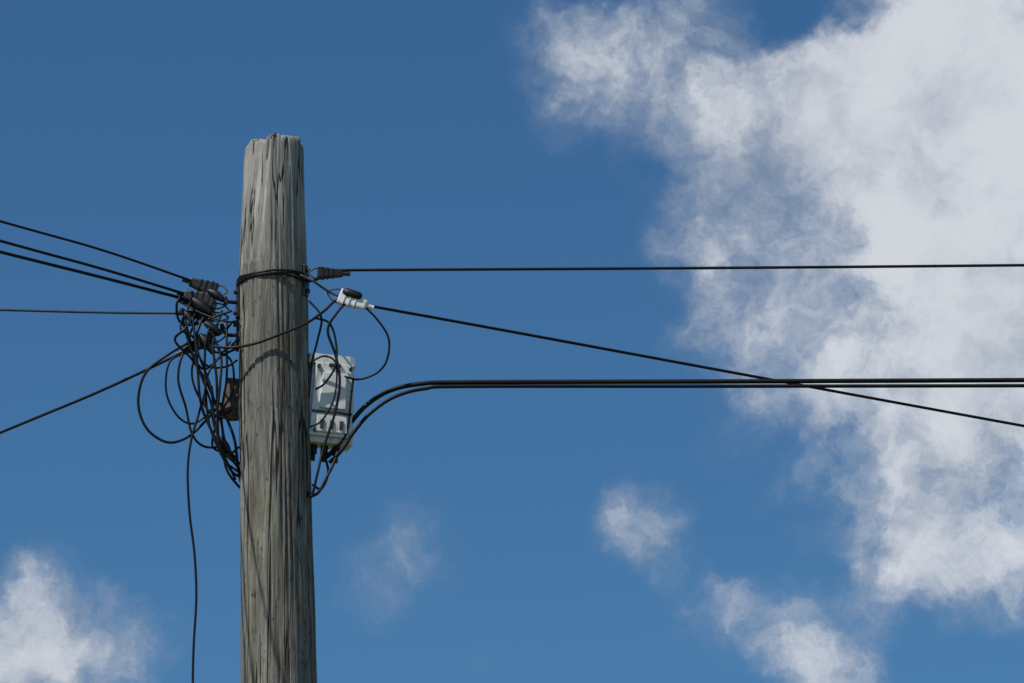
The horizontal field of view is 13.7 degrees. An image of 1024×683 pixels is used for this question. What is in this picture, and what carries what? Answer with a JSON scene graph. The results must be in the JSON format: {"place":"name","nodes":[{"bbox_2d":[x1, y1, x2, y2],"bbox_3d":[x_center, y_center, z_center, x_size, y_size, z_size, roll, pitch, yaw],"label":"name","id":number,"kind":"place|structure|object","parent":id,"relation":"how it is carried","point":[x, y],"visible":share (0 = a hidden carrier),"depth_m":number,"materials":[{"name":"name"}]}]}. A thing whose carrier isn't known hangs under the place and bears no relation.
{"place":"outdoors","nodes":[
{"label":"outdoors","id":0,"kind":"place"},
{"bbox_2d":[0,0,1023,682],"label":"sky","id":1,"kind":"structure","parent":0,"point":[461,535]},
{"bbox_3d":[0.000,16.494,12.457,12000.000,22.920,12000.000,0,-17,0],"label":"grassy ground","id":2,"kind":"structure","parent":0,"visible":0},
{"bbox_2d":[239,132,316,682],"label":"wooden utility pole","id":3,"kind":"object","parent":2,"relation":"on","point":[278,632],"visible":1,"depth_m":17.27,"materials":[{"name":"grey wood"}]},
{"bbox_2d":[137,288,239,682],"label":"slack cable bundle","id":4,"kind":"object","parent":3,"relation":"attached to","point":[222,447],"visible":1,"depth_m":17.36,"materials":[{"name":"black plastic"}]},
{"bbox_2d":[0,309,174,313],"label":"overhead telephone cable","id":5,"kind":"object","parent":4,"relation":"attached to","point":[67,311],"visible":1,"depth_m":17.53,"materials":[{"name":"black rubber"}]},
{"bbox_2d":[175,310,228,321],"bbox_3d":[-1.272,-0.104,17.532,0.224,0.050,0.037,0,-17,0],"label":"drop wire clamp","id":6,"kind":"object","parent":5,"relation":"attached to","point":[191,312],"visible":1,"depth_m":17.52,"materials":[{"name":"black plastic"}]},
{"bbox_2d":[220,319,238,351],"bbox_3d":[-1.158,-0.026,17.493,0.080,0.130,0.048,0,-17,0],"label":"pole hook","id":7,"kind":"object","parent":3,"relation":"attached to","point":[235,324],"visible":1,"depth_m":17.48,"materials":[{"name":"black metal"}]},
{"bbox_2d":[175,331,225,354],"bbox_3d":[-1.271,0.008,17.458,0.215,0.106,0.043,0,-17,0],"label":"drop wire clamp","id":8,"kind":"object","parent":7,"relation":"hanging from","point":[199,343],"visible":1,"depth_m":17.45,"materials":[{"name":"black plastic"}]},
{"bbox_2d":[0,354,175,433],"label":"overhead telephone cable","id":9,"kind":"object","parent":8,"relation":"attached to","point":[82,398],"visible":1,"depth_m":17.69,"materials":[{"name":"black rubber"}]},
{"bbox_2d":[223,286,239,318],"bbox_3d":[-1.149,-0.160,17.509,0.071,0.130,0.046,0,-17,0],"label":"pole hook","id":10,"kind":"object","parent":3,"relation":"attached to","point":[236,312],"visible":1,"depth_m":17.49,"materials":[{"name":"black metal"}]},
{"bbox_2d":[177,290,227,309],"bbox_3d":[-1.270,-0.170,17.491,0.211,0.084,0.053,0,-17,0],"label":"drop wire clamp","id":11,"kind":"object","parent":10,"relation":"hanging from","point":[208,299],"visible":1,"depth_m":17.48,"materials":[{"name":"black plastic"}]},
{"bbox_2d":[0,239,183,293],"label":"overhead telephone cable","id":12,"kind":"object","parent":11,"relation":"attached to","point":[90,265],"visible":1,"depth_m":17.09,"materials":[{"name":"black rubber"}]},
{"bbox_2d":[180,299,228,315],"bbox_3d":[-1.268,-0.146,17.515,0.219,0.088,0.050,0,-17,0],"label":"drop wire clamp","id":13,"kind":"object","parent":10,"relation":"hanging from","point":[193,306],"visible":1,"depth_m":17.51,"materials":[{"name":"black plastic"}]},
{"bbox_2d":[0,250,183,299],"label":"overhead telephone cable","id":14,"kind":"object","parent":13,"relation":"attached to","point":[88,274],"visible":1,"depth_m":17.10,"materials":[{"name":"black rubber"}]},
{"bbox_2d":[182,278,227,295],"bbox_3d":[-1.261,-0.221,17.515,0.190,0.088,0.048,0,-17,0],"label":"drop wire clamp","id":15,"kind":"object","parent":10,"relation":"hanging from","point":[200,285],"visible":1,"depth_m":17.50,"materials":[{"name":"black plastic"}]},
{"bbox_2d":[0,220,190,280],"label":"overhead telephone cable","id":16,"kind":"object","parent":15,"relation":"attached to","point":[94,247],"visible":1,"depth_m":17.05,"materials":[{"name":"black rubber"}]},
{"bbox_2d":[192,299,336,349],"bbox_3d":[-1.001,-0.070,17.398,0.685,0.230,0.117,-2,-17,6],"label":"service cable","id":17,"kind":"object","parent":3,"relation":"attached to","point":[281,333],"visible":1,"depth_m":17.34,"materials":[{"name":"black rubber"}]},
{"bbox_2d":[236,272,303,281],"bbox_3d":[-0.985,-0.224,17.568,0.301,0.058,0.301,0,-17,0],"label":"binding wire","id":18,"kind":"object","parent":3,"relation":"attached to","point":[293,276],"visible":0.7,"depth_m":17.46,"materials":[{"name":"black metal"}]},
{"bbox_2d":[236,269,309,287],"bbox_3d":[-0.985,-0.242,17.574,0.304,0.049,0.304,0,-17,0],"label":"binding wire","id":19,"kind":"object","parent":3,"relation":"attached to","point":[249,275],"visible":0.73,"depth_m":17.45,"materials":[{"name":"black metal"}]},
{"bbox_2d":[219,353,355,463],"bbox_3d":[-0.924,0.284,17.480,0.566,0.443,0.228,0,-17,0],"label":"cable junction box","id":20,"kind":"object","parent":3,"relation":"attached to","point":[321,398],"visible":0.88,"depth_m":17.41,"materials":[{"name":"white plastic"}]},
{"bbox_2d":[326,378,1023,458],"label":"overhead power cable","id":21,"kind":"object","parent":20,"relation":"attached to","point":[675,381],"visible":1,"depth_m":17.44,"materials":[{"name":"black rubber"}]},
{"bbox_2d":[328,384,1023,463],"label":"overhead power cable","id":22,"kind":"object","parent":20,"relation":"attached to","point":[360,423],"visible":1,"depth_m":17.43,"materials":[{"name":"black rubber"}]},
{"bbox_2d":[302,264,317,296],"bbox_3d":[-0.804,-0.255,17.506,0.109,0.130,0.045,-7,-18,22],"label":"pole hook","id":23,"kind":"object","parent":3,"relation":"attached to","point":[306,269],"visible":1,"depth_m":17.51,"materials":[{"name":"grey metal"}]},
{"bbox_2d":[308,266,349,279],"bbox_3d":[-0.749,-0.279,17.480,0.174,0.052,0.040,0,-17,0],"label":"drop wire clamp","id":24,"kind":"object","parent":23,"relation":"attached to","point":[327,273],"visible":1,"depth_m":17.47,"materials":[{"name":"black plastic"}]},
{"bbox_2d":[339,264,1023,271],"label":"overhead telephone cable","id":25,"kind":"object","parent":24,"relation":"attached to","point":[685,268],"visible":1,"depth_m":17.48,"materials":[{"name":"black rubber"}]},
{"bbox_2d":[300,274,338,296],"bbox_3d":[-0.782,-0.227,17.448,0.174,0.094,0.024,4,-18,-14],"label":"bridle wire","id":26,"kind":"object","parent":3,"relation":"attached to","point":[319,285],"visible":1,"depth_m":17.44,"materials":[{"name":"metal"}]},
{"bbox_2d":[327,288,374,309],"bbox_3d":[-0.660,-0.172,17.446,0.196,0.097,0.053,0,-17,0],"label":"drop wire clamp","id":27,"kind":"object","parent":26,"relation":"hanging from","point":[353,303],"visible":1,"depth_m":17.42,"materials":[{"name":"white plastic"}]},
{"bbox_2d":[342,288,362,299],"bbox_3d":[-0.652,-0.194,17.433,0.083,0.050,0.036,0,-17,0],"label":"cable splice","id":28,"kind":"object","parent":27,"relation":"attached to","point":[354,294],"visible":1,"depth_m":17.42,"materials":[{"name":"black plastic"}]},
{"bbox_2d":[373,305,1023,426],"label":"overhead telephone cable","id":29,"kind":"object","parent":27,"relation":"attached to","point":[680,362],"visible":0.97,"depth_m":17.88,"materials":[{"name":"black rubber"}]},
{"bbox_2d":[307,300,389,497],"bbox_3d":[-0.665,0.245,17.377,0.337,0.830,0.162,0,-17,0],"label":"slack cable bundle","id":30,"kind":"object","parent":3,"relation":"attached to","point":[338,381],"visible":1,"depth_m":17.37,"materials":[{"name":"black rubber"}]}
]}

